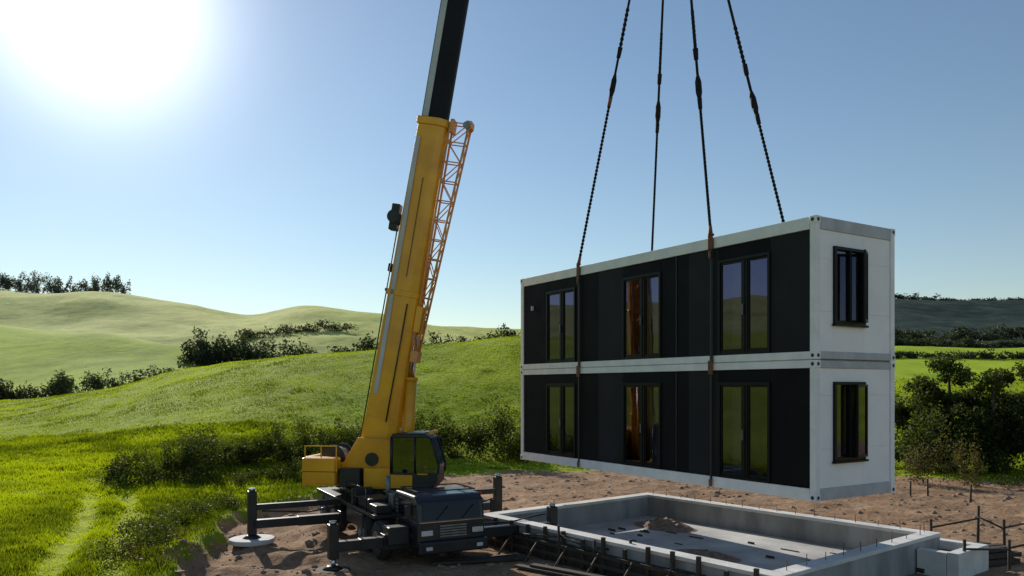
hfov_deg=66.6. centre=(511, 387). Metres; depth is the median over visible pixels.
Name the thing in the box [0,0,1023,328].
sky
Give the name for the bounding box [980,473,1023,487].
scrub
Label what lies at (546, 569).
timber planks
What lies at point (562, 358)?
window frame
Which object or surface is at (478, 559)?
timber planks
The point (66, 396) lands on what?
hillside grass
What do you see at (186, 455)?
hedge
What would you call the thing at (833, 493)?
end beams
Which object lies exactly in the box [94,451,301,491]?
scrub
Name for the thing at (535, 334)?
cladding
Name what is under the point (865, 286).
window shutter
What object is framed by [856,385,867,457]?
sash
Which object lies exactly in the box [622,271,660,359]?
window frame
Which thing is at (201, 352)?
woodland
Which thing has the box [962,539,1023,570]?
profile fence
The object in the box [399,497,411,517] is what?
side windows
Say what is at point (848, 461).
end sill
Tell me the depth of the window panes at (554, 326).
27.50 m
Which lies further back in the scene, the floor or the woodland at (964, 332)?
the woodland at (964, 332)
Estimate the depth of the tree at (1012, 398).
41.91 m
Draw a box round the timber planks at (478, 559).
[432,554,528,564]
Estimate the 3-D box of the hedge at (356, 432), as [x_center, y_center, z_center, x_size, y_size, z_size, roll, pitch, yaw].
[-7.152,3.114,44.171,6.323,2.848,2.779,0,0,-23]
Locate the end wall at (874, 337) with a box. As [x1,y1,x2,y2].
[820,229,889,353]
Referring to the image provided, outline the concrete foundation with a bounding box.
[484,489,988,575]
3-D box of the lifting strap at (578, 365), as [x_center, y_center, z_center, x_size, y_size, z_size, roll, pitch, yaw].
[2.061,-0.670,23.935,0.019,6.000,0.105,0,0,-32]
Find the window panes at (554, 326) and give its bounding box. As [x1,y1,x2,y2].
[550,292,573,358]
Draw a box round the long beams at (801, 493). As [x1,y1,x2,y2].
[523,360,809,500]
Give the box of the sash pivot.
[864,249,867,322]
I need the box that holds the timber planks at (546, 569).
[515,563,602,575]
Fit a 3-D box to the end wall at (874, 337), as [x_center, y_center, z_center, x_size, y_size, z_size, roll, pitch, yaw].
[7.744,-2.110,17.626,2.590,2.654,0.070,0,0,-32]
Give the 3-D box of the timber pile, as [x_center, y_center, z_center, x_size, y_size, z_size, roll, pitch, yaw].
[11.195,4.285,19.827,3.673,0.370,1.240,0,0,-20]
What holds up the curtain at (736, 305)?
hanging from the long beams at (787, 227)
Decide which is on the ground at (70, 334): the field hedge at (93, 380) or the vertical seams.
the field hedge at (93, 380)
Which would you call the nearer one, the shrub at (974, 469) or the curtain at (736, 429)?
the curtain at (736, 429)
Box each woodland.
[176,325,281,365]
[258,333,378,358]
[350,323,520,351]
[895,323,1023,342]
[895,336,1023,347]
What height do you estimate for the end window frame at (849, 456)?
1.750 m
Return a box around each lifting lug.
[576,263,579,466]
[708,233,712,486]
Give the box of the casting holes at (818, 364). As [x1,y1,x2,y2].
[521,362,894,499]
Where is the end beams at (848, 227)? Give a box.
[820,216,890,360]
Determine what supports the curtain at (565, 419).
hanging from the long beams at (801, 493)
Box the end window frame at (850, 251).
[833,246,865,324]
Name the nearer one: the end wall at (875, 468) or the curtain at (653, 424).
the end wall at (875, 468)
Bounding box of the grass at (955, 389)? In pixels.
[895,376,1023,480]
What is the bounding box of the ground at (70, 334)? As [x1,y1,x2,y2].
[0,290,1023,575]
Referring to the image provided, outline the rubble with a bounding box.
[174,470,1023,575]
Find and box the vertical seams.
[676,257,676,470]
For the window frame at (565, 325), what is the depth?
25.29 m
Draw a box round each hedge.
[0,369,80,399]
[69,362,199,393]
[98,419,223,483]
[172,412,358,468]
[333,420,443,444]
[414,388,528,463]
[895,347,1023,359]
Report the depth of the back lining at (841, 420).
19.38 m
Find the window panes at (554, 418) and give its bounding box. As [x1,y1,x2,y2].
[550,387,573,449]
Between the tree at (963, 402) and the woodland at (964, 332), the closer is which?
the tree at (963, 402)
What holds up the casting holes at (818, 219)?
attached to the corner castings at (815, 353)
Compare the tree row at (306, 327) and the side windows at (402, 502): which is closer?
the side windows at (402, 502)
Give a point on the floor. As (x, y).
(760, 471)
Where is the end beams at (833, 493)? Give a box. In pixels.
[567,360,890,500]
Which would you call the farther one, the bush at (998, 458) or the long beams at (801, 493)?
the bush at (998, 458)
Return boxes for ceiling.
[753,258,766,261]
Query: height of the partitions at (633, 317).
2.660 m
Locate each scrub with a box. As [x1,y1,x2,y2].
[83,486,264,568]
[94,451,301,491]
[94,521,213,566]
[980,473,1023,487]
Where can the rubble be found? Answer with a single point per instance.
(183, 541)
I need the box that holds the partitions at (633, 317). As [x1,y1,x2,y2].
[627,261,760,354]
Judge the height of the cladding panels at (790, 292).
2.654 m
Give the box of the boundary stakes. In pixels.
[909,479,971,502]
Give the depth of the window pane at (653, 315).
21.73 m
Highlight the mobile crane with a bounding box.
[229,0,557,573]
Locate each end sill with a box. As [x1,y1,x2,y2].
[832,323,868,327]
[832,459,868,463]
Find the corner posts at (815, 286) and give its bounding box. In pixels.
[521,222,894,364]
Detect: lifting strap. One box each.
[578,276,578,460]
[710,239,713,478]
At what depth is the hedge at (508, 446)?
45.03 m
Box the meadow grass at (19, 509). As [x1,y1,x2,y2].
[0,418,360,575]
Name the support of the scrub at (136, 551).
on the ground at (70, 334)
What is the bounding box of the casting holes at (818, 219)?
[521,217,894,367]
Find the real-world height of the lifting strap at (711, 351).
6.000 m
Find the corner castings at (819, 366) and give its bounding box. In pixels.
[520,360,894,501]
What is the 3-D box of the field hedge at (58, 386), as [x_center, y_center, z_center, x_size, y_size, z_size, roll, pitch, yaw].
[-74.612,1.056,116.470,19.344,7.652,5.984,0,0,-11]
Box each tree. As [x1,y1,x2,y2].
[895,373,956,469]
[905,351,1001,469]
[940,367,1023,472]
[980,361,1023,456]
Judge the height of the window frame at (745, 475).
2.330 m
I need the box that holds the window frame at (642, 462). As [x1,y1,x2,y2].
[622,383,660,468]
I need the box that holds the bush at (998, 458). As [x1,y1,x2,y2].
[895,401,1023,474]
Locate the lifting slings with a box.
[576,0,784,264]
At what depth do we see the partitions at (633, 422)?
21.39 m
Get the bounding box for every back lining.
[761,251,857,347]
[761,385,855,467]
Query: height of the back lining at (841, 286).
2.660 m
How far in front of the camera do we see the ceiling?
21.18 m
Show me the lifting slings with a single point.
(752, 96)
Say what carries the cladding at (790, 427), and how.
attached to the long beams at (801, 493)
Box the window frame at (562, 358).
[546,287,575,362]
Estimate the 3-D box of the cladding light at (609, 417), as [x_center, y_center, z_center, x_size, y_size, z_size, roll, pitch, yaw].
[3.849,0.895,21.226,0.040,2.624,4.741,0,0,-32]
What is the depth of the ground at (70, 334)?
59.33 m
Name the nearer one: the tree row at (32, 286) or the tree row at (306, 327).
the tree row at (306, 327)
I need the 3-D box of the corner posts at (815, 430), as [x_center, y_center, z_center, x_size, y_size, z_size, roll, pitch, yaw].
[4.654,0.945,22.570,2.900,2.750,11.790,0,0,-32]
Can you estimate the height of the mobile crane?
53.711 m
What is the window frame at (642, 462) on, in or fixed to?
attached to the wall core
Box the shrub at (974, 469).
[900,420,989,487]
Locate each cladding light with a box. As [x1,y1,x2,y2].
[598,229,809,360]
[598,370,718,476]
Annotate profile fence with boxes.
[511,525,631,572]
[929,506,1023,545]
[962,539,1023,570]
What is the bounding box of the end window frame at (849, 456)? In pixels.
[833,382,865,460]
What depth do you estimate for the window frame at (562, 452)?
24.82 m
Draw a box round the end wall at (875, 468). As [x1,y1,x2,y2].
[820,368,889,488]
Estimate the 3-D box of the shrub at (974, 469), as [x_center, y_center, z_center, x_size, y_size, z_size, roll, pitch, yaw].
[19.758,3.372,35.627,3.694,4.146,2.174,0,0,17]
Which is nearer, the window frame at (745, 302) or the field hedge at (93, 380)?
the window frame at (745, 302)
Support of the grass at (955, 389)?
on the ground at (70, 334)
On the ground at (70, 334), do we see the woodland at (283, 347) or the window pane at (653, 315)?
the woodland at (283, 347)
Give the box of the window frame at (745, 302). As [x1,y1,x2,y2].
[718,251,770,354]
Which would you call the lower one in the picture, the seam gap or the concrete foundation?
the concrete foundation
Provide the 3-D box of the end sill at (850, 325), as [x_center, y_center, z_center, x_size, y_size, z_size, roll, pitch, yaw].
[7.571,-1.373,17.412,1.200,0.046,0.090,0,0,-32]
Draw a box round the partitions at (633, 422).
[627,387,760,469]
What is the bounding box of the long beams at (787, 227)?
[523,217,809,368]
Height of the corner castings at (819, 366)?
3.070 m
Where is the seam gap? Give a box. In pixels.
[523,359,889,369]
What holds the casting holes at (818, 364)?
attached to the corner castings at (819, 366)
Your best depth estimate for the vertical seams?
20.42 m
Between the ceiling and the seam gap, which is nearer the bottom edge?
the seam gap
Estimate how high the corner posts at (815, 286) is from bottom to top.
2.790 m
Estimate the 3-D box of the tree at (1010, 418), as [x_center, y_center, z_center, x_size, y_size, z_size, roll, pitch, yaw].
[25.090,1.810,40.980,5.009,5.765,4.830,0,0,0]
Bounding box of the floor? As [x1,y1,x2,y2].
[550,449,766,476]
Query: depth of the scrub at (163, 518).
20.10 m
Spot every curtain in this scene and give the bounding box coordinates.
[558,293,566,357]
[558,387,566,451]
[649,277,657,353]
[649,387,657,462]
[732,262,740,348]
[732,387,740,473]
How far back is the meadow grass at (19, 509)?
29.05 m
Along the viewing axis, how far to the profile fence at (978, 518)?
21.47 m
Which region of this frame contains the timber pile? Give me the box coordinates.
[916,542,1021,573]
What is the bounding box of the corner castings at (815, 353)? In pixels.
[520,215,894,368]
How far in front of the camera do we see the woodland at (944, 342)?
264.60 m
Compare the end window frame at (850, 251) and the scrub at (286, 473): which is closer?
the end window frame at (850, 251)
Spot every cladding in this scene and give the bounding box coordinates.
[524,237,770,363]
[524,368,809,487]
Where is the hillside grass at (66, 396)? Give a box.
[0,335,585,473]
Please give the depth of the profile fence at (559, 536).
19.71 m
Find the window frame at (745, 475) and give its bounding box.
[718,382,770,483]
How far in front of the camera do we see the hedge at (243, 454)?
39.24 m
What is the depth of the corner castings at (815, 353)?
16.87 m
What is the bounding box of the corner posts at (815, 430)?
[521,367,894,494]
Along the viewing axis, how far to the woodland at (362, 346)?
307.34 m
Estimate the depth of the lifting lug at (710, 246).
19.31 m
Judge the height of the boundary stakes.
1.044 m
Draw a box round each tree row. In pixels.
[0,270,130,293]
[240,319,358,338]
[895,292,1023,300]
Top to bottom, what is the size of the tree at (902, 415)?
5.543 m
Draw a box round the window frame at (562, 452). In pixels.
[546,383,575,457]
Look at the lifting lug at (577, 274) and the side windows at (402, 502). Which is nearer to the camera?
the side windows at (402, 502)
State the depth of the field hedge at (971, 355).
188.84 m
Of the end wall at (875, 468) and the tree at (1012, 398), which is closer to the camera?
the end wall at (875, 468)

